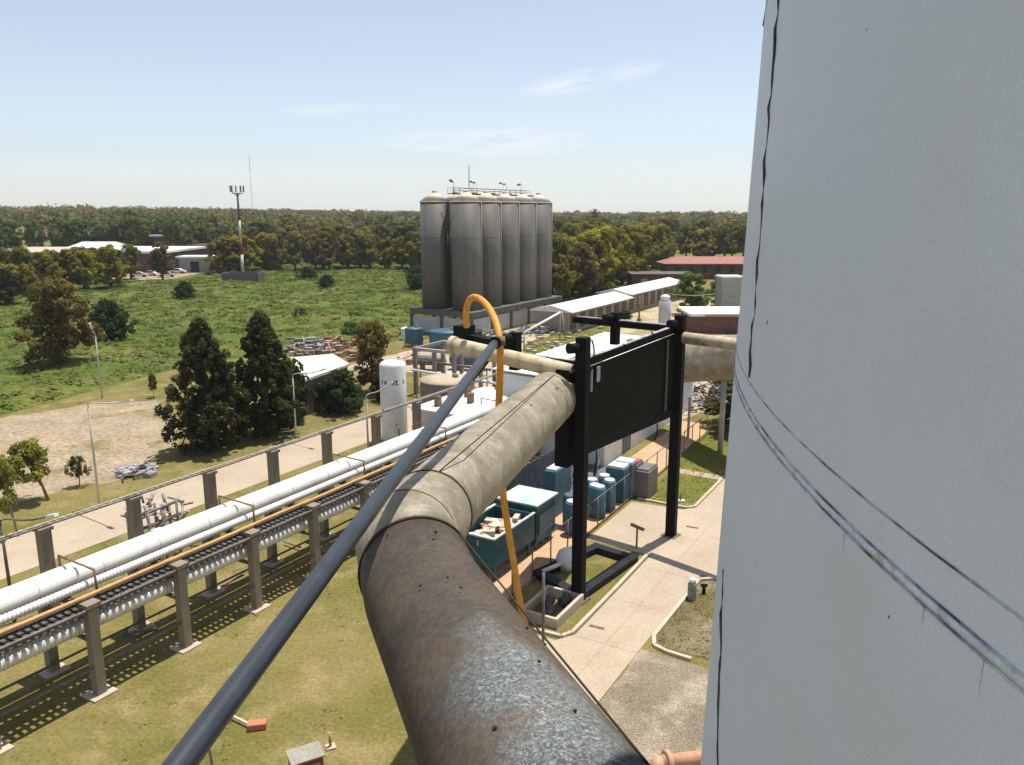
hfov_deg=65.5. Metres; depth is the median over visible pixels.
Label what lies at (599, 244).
tree
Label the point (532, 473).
slatted screen
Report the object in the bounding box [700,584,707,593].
dark valve
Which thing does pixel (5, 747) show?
pipe rack frame
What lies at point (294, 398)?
street lamp
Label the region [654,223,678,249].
tree
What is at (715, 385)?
scrap heap
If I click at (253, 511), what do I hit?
pipe hoop
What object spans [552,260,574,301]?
golden tree
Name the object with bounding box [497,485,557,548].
teal machine
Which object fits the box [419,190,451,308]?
steel silo
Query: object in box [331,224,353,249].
tree
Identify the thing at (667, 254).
tree
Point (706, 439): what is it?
garden lawn
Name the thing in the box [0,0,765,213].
sky
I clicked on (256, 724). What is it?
valve block
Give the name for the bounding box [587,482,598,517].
blue drum
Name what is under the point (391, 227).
tree
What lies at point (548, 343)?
rubble
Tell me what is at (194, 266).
doorway
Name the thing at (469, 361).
horizontal vessel
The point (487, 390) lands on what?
round tank
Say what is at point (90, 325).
street lamp
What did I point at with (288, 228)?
tree
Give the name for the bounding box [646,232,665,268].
tree
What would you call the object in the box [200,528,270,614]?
pipe rack frame
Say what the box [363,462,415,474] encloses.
pipe rack frame
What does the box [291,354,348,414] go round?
slab roof hut
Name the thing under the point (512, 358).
cream pipe
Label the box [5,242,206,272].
factory building
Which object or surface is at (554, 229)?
tree
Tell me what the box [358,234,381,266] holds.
tree
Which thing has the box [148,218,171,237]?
tree
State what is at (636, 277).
brick annex
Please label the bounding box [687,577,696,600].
gas bottle
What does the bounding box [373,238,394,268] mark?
tree
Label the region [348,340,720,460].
tank yard
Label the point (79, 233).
tree
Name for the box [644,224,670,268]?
tree
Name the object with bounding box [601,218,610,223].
tree
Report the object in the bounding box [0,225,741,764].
ground
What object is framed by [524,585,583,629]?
concrete pit
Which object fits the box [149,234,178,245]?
white roof hall
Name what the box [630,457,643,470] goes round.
tank
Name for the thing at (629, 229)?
tree
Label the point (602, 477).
blue drum
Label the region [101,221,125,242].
tree
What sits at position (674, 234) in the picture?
tree
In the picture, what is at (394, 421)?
gas tank
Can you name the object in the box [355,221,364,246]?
tree
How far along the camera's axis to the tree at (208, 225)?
300.60 m
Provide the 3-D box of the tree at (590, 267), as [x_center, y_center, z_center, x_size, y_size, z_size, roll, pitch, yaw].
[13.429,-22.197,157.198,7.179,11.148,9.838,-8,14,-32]
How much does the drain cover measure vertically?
0.020 m
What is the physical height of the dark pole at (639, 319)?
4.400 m
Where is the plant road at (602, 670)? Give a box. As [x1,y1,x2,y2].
[538,479,724,703]
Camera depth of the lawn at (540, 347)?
107.91 m
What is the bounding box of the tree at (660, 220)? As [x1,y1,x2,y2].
[654,217,672,231]
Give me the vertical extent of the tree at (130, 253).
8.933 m
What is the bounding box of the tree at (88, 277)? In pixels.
[66,250,105,288]
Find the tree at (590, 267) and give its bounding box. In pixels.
[571,242,599,297]
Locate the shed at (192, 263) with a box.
[175,255,214,271]
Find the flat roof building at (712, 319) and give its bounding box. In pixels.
[677,306,739,333]
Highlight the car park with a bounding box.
[67,272,202,279]
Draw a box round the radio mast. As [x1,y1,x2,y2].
[229,185,243,270]
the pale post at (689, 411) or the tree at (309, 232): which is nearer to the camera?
the pale post at (689, 411)
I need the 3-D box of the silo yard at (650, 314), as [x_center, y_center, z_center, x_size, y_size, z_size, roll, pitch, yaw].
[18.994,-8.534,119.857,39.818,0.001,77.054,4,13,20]
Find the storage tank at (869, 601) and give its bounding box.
[700,0,1023,764]
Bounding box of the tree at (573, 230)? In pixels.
[559,222,581,236]
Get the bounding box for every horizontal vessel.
[418,355,445,370]
[449,354,476,369]
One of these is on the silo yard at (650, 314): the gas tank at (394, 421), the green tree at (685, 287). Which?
the green tree at (685, 287)
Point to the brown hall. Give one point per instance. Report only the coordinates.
(206, 251)
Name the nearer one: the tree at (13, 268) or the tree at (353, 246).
the tree at (13, 268)
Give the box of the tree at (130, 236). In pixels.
[117,215,147,245]
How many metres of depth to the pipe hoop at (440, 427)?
47.05 m
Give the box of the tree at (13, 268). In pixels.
[0,264,20,303]
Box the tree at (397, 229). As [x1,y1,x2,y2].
[390,225,404,249]
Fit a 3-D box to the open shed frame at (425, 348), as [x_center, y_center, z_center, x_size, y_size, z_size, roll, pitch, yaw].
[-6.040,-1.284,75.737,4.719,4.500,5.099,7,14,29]
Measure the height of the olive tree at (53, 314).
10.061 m
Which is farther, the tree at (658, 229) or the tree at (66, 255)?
the tree at (658, 229)
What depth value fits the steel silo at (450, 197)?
114.66 m
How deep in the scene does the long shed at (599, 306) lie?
115.89 m
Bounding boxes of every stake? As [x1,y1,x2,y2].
[208,749,213,764]
[678,492,684,501]
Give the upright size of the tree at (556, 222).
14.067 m
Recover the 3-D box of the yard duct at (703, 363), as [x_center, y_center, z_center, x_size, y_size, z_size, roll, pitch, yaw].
[15.079,0.092,55.743,3.417,10.260,16.294,-6,13,-25]
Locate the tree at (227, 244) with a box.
[210,235,247,271]
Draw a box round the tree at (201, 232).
[184,223,210,245]
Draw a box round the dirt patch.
[0,400,181,503]
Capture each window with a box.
[688,266,693,272]
[702,266,707,272]
[715,266,720,272]
[729,266,734,272]
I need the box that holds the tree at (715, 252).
[707,229,721,255]
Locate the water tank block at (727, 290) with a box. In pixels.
[714,275,741,305]
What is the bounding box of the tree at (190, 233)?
[179,226,199,245]
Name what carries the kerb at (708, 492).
on the lawn island
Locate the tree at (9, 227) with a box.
[0,219,22,248]
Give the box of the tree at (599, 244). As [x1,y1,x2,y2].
[578,236,612,294]
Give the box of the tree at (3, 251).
[0,247,11,266]
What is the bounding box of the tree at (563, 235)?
[554,232,577,273]
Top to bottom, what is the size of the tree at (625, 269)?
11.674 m
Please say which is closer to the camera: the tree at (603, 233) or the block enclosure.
the tree at (603, 233)
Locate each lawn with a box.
[523,326,609,353]
[656,580,715,658]
[667,414,729,475]
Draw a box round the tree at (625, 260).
[611,228,633,286]
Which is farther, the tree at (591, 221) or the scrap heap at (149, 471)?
the tree at (591, 221)
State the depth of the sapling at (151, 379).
73.45 m
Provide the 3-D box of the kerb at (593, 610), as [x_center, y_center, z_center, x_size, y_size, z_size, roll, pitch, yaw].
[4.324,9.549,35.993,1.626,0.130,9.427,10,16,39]
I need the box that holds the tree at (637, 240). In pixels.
[625,232,650,270]
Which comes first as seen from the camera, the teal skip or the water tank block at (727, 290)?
the teal skip
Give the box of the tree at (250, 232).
[244,226,258,249]
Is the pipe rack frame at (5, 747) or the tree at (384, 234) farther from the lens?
the tree at (384, 234)
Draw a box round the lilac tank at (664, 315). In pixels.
[658,294,670,323]
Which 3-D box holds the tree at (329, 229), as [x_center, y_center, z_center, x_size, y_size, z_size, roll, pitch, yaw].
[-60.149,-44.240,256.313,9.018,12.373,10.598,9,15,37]
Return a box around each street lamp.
[0,513,58,622]
[87,399,133,503]
[89,323,102,398]
[292,368,326,438]
[366,382,392,447]
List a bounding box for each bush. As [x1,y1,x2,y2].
[170,280,195,298]
[290,306,307,316]
[295,266,317,279]
[316,274,335,287]
[339,320,357,334]
[369,372,379,401]
[621,310,632,318]
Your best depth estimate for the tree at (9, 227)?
293.22 m
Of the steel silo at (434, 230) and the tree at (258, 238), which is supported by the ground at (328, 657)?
the tree at (258, 238)
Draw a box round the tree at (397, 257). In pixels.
[383,236,407,266]
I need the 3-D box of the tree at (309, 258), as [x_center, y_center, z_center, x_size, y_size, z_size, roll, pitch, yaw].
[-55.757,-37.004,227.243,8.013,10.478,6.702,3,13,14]
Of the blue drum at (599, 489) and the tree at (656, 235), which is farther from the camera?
the tree at (656, 235)
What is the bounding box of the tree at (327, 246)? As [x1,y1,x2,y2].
[313,239,336,268]
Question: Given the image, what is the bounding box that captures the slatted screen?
[488,448,572,506]
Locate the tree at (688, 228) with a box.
[673,222,698,255]
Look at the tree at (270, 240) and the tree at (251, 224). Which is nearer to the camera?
the tree at (270, 240)
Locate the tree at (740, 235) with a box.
[734,223,746,255]
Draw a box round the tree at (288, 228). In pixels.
[278,225,298,255]
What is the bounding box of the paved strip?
[478,421,712,600]
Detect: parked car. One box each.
[129,272,147,276]
[145,270,159,275]
[157,272,174,276]
[169,268,186,273]
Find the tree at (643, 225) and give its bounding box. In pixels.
[637,222,651,228]
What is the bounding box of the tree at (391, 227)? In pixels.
[388,226,399,251]
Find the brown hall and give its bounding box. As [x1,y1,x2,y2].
[187,243,252,254]
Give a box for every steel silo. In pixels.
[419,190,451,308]
[446,191,457,304]
[450,190,482,310]
[477,191,501,306]
[496,191,519,303]
[515,192,536,300]
[531,193,552,297]
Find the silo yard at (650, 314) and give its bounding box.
[486,300,736,340]
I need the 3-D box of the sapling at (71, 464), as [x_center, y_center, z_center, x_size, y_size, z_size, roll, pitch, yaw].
[-27.269,5.559,49.969,1.461,2.143,1.099,0,12,0]
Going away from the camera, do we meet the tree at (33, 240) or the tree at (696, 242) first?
the tree at (696, 242)
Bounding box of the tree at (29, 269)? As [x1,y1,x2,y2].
[14,263,40,302]
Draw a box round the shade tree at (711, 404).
[702,380,732,424]
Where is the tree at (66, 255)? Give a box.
[57,248,87,288]
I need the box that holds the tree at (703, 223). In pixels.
[693,219,710,228]
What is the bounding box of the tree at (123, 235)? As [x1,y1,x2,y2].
[114,217,145,242]
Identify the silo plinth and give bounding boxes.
[410,295,562,332]
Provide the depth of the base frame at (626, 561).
37.89 m
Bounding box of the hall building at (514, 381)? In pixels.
[492,332,692,465]
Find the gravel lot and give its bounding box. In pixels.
[598,649,708,762]
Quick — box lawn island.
[649,473,717,505]
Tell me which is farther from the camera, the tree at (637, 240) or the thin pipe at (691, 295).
the tree at (637, 240)
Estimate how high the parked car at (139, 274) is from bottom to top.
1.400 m
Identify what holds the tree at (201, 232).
on the ground at (328, 657)
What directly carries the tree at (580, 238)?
on the ground at (328, 657)
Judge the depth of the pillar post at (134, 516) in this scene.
37.20 m
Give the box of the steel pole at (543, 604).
[542,572,544,642]
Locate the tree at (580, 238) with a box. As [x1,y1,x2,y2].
[569,233,589,294]
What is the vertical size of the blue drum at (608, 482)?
1.882 m
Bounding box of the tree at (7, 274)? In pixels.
[0,267,25,305]
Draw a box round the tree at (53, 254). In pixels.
[37,249,66,277]
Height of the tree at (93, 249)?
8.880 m
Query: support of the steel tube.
on the flue duct at (477, 673)
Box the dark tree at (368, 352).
[353,320,391,391]
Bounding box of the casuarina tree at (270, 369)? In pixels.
[234,309,305,438]
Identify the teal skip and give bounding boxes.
[465,504,534,580]
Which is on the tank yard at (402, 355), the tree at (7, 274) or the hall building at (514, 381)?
the hall building at (514, 381)
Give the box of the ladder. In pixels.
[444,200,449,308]
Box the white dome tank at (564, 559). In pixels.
[541,547,571,571]
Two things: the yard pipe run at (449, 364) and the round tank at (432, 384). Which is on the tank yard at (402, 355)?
the round tank at (432, 384)
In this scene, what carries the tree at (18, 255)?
on the ground at (328, 657)
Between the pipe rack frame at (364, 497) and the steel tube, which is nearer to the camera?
the steel tube
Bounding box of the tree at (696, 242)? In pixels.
[691,229,712,253]
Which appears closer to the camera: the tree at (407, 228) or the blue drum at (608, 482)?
the blue drum at (608, 482)
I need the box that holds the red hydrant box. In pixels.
[285,741,324,764]
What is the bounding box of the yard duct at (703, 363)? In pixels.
[684,335,736,453]
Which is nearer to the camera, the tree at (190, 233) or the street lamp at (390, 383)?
the street lamp at (390, 383)
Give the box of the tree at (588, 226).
[581,221,599,231]
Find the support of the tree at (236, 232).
on the ground at (328, 657)
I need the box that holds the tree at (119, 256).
[105,249,130,280]
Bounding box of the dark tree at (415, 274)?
[405,264,421,288]
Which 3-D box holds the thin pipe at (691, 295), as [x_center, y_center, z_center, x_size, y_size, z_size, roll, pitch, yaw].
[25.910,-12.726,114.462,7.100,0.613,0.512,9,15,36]
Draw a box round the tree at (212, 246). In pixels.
[204,240,230,272]
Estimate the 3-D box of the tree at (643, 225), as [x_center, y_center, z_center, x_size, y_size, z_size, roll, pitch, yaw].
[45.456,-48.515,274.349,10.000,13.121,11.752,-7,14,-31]
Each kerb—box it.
[531,554,647,638]
[637,478,722,508]
[652,576,716,661]
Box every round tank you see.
[400,325,410,340]
[405,325,422,345]
[419,373,474,403]
[429,327,452,349]
[471,386,495,394]
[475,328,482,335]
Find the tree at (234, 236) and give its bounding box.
[230,235,255,270]
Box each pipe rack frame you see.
[0,739,14,755]
[38,595,118,703]
[127,559,201,654]
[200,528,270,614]
[261,502,320,577]
[318,479,371,540]
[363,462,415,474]
[425,444,446,449]
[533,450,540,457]
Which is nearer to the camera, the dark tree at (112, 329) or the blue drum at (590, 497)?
the blue drum at (590, 497)
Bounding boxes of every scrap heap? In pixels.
[110,456,159,478]
[283,334,335,355]
[289,334,358,361]
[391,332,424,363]
[684,381,728,412]
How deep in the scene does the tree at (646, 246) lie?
221.16 m
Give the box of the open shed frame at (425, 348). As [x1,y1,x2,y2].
[412,340,482,393]
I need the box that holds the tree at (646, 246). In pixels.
[631,231,653,259]
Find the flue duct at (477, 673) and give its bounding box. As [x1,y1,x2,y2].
[355,354,649,764]
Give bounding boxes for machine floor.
[356,464,605,576]
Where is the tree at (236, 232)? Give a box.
[231,228,243,236]
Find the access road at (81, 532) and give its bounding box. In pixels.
[0,376,491,579]
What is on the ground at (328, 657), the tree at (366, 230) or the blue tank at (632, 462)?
the tree at (366, 230)
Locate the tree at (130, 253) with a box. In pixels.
[119,244,141,278]
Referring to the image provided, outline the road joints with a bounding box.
[574,520,717,678]
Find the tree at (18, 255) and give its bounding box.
[5,245,35,282]
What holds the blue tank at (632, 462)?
on the paved strip
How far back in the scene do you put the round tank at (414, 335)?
101.16 m
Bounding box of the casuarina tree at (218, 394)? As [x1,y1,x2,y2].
[154,316,256,455]
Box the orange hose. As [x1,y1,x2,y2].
[463,294,527,623]
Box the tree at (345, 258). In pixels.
[335,233,357,268]
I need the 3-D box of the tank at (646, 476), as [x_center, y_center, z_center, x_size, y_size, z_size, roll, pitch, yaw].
[8.046,5.942,48.554,1.200,1.802,1.600,7,14,29]
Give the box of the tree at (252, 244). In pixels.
[244,238,264,267]
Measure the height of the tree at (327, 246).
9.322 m
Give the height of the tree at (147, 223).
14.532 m
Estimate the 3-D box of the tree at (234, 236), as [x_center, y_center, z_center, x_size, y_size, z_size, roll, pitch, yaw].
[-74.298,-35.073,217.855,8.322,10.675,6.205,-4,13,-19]
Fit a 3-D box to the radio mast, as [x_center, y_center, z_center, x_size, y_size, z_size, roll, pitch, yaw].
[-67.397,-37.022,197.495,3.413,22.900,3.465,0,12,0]
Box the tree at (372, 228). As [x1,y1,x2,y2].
[369,226,380,234]
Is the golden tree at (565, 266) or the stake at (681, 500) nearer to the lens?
the stake at (681, 500)
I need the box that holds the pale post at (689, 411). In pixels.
[687,397,690,437]
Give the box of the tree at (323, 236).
[305,231,335,268]
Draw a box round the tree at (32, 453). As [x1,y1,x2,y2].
[6,438,50,500]
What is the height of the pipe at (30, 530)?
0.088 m
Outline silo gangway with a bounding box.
[447,187,532,196]
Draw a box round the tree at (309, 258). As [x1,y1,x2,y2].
[301,234,327,269]
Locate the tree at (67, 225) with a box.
[58,220,79,246]
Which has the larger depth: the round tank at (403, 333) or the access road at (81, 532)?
the round tank at (403, 333)
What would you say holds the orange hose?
hanging from the support tower
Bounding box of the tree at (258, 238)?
[250,232,281,268]
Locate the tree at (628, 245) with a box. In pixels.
[618,235,644,283]
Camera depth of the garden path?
52.40 m
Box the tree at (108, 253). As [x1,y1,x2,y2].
[95,244,130,286]
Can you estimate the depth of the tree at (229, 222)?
333.82 m
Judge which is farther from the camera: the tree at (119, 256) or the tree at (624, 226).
the tree at (624, 226)
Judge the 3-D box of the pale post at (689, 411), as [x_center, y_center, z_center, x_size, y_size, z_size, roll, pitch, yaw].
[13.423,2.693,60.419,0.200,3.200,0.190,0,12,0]
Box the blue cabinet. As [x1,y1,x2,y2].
[544,463,570,516]
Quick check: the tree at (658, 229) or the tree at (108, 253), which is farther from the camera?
the tree at (658, 229)
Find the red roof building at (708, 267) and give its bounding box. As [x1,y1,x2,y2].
[656,256,743,278]
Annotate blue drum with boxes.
[562,492,572,527]
[565,498,572,535]
[587,477,598,510]
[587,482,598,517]
[593,484,605,518]
[598,473,610,483]
[603,477,615,511]
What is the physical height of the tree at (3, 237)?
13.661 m
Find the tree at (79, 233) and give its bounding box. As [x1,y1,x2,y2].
[62,217,94,242]
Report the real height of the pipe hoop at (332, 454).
1.037 m
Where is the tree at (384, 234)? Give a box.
[374,224,395,257]
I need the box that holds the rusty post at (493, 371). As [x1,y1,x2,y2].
[492,362,495,386]
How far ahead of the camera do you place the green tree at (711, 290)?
137.33 m
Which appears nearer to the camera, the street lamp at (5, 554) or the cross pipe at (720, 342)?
the street lamp at (5, 554)
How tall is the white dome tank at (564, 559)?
1.000 m
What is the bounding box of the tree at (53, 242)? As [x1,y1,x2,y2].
[46,217,70,246]
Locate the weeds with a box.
[0,259,656,413]
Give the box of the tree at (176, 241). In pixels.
[163,223,189,245]
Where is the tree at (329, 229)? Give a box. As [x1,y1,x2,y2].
[307,226,337,251]
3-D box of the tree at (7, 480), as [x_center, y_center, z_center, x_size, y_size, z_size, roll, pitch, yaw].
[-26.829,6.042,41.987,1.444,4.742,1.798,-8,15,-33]
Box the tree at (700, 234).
[687,228,717,255]
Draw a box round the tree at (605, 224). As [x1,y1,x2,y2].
[600,223,617,230]
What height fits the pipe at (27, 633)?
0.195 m
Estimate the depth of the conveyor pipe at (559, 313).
103.52 m
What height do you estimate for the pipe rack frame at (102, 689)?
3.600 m
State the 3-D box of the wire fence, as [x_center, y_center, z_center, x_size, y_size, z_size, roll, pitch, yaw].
[7.343,6.095,48.112,0.070,1.750,33.528,7,14,29]
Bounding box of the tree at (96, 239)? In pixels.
[88,220,116,241]
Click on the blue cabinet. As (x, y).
(556, 478)
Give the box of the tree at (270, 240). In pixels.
[259,234,286,269]
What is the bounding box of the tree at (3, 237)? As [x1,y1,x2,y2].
[0,223,7,248]
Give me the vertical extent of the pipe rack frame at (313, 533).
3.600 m
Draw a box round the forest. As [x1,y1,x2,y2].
[0,203,747,243]
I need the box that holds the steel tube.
[161,336,500,764]
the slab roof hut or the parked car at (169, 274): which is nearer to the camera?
the slab roof hut
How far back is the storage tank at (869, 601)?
3.05 m
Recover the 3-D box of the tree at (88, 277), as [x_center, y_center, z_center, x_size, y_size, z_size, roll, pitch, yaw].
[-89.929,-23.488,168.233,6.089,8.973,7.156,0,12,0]
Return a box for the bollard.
[325,732,335,750]
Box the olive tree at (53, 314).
[12,277,106,365]
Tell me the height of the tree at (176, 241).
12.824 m
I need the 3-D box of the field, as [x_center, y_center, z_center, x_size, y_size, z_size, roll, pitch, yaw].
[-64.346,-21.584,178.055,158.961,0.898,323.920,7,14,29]
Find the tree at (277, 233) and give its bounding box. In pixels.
[268,230,288,259]
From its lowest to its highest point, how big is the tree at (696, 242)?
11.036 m
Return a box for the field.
[0,256,674,414]
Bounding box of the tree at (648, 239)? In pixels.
[633,232,659,269]
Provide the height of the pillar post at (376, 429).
3.950 m
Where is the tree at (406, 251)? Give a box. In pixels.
[403,239,420,265]
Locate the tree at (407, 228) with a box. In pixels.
[401,225,417,237]
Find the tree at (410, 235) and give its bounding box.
[399,231,418,267]
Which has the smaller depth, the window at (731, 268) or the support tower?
the support tower
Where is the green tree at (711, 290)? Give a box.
[702,274,721,305]
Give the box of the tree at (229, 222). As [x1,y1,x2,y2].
[226,221,238,228]
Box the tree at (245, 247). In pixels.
[226,235,254,270]
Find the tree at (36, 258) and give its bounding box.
[25,251,65,282]
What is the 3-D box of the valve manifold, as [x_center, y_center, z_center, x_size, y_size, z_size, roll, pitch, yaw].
[-17.435,7.156,40.009,2.935,3.463,4.476,7,14,29]
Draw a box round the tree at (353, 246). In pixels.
[333,230,363,267]
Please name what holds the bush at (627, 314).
on the silo yard at (650, 314)
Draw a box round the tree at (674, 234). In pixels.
[670,231,679,252]
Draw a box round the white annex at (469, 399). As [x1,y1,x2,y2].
[411,387,494,449]
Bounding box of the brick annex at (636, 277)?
[627,271,690,285]
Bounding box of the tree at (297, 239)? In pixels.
[282,230,306,269]
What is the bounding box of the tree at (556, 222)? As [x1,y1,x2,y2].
[551,218,564,232]
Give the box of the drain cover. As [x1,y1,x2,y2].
[589,624,604,629]
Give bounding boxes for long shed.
[530,291,633,333]
[596,277,678,312]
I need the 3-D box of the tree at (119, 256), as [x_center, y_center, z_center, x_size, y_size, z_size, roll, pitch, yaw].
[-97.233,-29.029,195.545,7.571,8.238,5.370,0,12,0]
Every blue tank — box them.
[606,460,629,502]
[615,456,637,498]
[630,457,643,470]
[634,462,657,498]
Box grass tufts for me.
[4,384,728,763]
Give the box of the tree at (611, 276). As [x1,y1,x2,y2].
[590,228,622,289]
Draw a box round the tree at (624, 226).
[619,222,637,229]
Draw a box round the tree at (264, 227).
[253,222,275,251]
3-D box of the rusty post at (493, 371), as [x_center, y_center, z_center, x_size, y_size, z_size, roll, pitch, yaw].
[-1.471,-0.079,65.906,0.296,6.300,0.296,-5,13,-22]
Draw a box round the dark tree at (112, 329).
[87,297,138,340]
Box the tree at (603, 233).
[576,226,620,293]
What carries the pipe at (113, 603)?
attached to the pipe rack frame
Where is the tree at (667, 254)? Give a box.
[652,233,678,267]
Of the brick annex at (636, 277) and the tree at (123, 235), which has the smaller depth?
the brick annex at (636, 277)
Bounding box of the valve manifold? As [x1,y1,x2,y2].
[120,489,192,557]
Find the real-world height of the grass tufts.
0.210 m
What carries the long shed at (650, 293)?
on the ground at (328, 657)
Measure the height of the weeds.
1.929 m
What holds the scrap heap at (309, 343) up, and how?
on the ground at (328, 657)
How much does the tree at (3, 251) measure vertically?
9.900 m
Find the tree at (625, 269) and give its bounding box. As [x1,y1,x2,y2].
[609,243,630,286]
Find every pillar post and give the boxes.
[32,525,60,608]
[123,494,146,569]
[200,469,220,539]
[266,448,281,512]
[320,430,333,490]
[371,414,381,470]
[410,400,421,430]
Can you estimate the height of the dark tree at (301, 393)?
5.694 m
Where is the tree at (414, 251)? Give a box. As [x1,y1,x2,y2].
[407,231,420,265]
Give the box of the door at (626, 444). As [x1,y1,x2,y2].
[622,435,630,453]
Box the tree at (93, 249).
[86,247,107,283]
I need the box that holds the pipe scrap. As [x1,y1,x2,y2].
[36,541,300,681]
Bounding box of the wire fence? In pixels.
[490,411,711,599]
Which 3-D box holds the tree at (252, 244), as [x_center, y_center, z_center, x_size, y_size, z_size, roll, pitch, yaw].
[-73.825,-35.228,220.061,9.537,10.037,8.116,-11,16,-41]
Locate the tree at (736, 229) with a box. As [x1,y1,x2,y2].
[718,225,745,255]
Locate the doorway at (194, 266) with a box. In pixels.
[190,262,199,271]
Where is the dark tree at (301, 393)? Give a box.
[260,356,310,421]
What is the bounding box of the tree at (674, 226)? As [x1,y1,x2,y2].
[664,218,679,233]
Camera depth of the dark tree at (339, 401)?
67.38 m
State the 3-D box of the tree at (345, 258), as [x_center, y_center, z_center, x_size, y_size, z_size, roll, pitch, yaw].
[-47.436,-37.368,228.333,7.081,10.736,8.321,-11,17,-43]
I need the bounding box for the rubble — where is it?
[525,326,604,353]
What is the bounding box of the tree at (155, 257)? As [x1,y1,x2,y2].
[146,242,175,279]
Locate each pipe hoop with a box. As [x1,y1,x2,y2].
[57,554,98,594]
[218,495,255,526]
[331,453,365,478]
[415,422,446,443]
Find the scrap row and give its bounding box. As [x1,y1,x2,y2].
[482,323,556,342]
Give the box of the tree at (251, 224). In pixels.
[249,222,258,239]
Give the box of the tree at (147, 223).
[135,218,153,245]
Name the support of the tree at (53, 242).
on the ground at (328, 657)
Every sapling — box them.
[64,455,91,486]
[148,373,156,394]
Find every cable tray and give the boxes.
[0,442,448,652]
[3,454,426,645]
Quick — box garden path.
[680,469,724,479]
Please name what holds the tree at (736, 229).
on the ground at (328, 657)
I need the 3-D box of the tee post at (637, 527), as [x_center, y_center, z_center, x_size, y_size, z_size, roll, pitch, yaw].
[6.422,7.886,40.830,0.746,1.328,0.171,6,14,26]
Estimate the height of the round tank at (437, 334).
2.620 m
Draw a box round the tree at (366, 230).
[355,227,380,251]
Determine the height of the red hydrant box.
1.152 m
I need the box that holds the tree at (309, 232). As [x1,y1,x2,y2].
[298,230,314,253]
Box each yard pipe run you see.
[411,369,495,398]
[418,360,490,386]
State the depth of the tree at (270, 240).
221.92 m
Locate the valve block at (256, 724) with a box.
[233,715,266,731]
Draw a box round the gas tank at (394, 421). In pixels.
[379,359,407,441]
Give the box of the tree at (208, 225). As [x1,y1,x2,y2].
[199,222,216,242]
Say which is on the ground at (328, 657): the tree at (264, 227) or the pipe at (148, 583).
the tree at (264, 227)
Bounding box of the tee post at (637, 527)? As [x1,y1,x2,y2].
[630,523,644,547]
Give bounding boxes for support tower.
[453,312,686,605]
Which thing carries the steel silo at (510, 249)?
on the silo plinth
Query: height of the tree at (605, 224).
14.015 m
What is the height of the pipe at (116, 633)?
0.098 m
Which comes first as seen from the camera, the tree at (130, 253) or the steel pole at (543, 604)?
the steel pole at (543, 604)
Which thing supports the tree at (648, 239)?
on the ground at (328, 657)
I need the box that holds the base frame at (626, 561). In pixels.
[533,542,637,599]
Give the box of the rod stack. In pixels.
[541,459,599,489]
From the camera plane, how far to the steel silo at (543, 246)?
125.28 m
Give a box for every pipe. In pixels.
[0,373,495,538]
[0,374,495,541]
[0,394,510,595]
[0,397,507,614]
[0,418,480,625]
[0,436,456,634]
[0,441,450,635]
[0,452,434,645]
[0,457,429,650]
[0,464,420,655]
[0,468,415,671]
[0,517,353,691]
[0,545,331,716]
[446,336,574,381]
[523,311,565,349]
[650,749,701,764]
[669,294,712,295]
[681,332,736,350]
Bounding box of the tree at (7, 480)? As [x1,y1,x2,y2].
[0,454,18,536]
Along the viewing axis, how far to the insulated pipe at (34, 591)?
33.33 m
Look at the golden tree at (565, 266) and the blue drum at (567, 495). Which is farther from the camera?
the golden tree at (565, 266)
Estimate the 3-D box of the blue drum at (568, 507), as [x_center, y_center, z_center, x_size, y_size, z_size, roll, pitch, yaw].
[3.207,7.186,42.613,0.800,1.882,0.800,0,12,0]
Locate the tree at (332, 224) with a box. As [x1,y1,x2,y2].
[324,221,339,228]
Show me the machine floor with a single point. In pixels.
(599, 471)
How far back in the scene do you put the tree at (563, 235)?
155.15 m
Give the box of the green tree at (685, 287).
[666,271,711,312]
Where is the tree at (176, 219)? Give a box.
[171,217,185,226]
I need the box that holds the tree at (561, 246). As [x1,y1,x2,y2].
[552,232,576,294]
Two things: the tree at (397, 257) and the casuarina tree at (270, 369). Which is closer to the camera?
the casuarina tree at (270, 369)
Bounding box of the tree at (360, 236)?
[351,231,373,267]
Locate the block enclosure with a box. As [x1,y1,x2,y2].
[221,271,264,281]
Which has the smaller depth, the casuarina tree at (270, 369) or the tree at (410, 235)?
the casuarina tree at (270, 369)
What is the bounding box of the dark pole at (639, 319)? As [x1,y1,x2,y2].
[637,295,640,321]
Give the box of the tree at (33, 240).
[21,221,46,246]
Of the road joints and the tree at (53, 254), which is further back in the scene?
the tree at (53, 254)
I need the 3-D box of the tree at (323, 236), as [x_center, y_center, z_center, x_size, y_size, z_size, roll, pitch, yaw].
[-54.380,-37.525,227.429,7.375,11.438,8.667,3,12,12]
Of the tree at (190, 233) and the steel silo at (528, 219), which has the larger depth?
the tree at (190, 233)
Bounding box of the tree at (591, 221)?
[587,218,602,225]
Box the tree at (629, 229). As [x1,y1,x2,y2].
[621,225,658,258]
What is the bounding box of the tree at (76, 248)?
[64,246,100,288]
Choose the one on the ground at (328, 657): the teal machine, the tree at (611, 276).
the tree at (611, 276)
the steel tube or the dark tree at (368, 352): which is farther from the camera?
the dark tree at (368, 352)
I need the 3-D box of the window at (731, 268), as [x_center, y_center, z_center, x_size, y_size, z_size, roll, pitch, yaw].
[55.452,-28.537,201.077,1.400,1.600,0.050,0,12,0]
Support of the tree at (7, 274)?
on the ground at (328, 657)
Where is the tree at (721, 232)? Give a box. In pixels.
[712,221,737,255]
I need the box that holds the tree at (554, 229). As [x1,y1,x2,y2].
[552,225,558,233]
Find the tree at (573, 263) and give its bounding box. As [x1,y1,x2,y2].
[552,237,582,295]
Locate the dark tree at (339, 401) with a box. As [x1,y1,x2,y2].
[310,367,365,413]

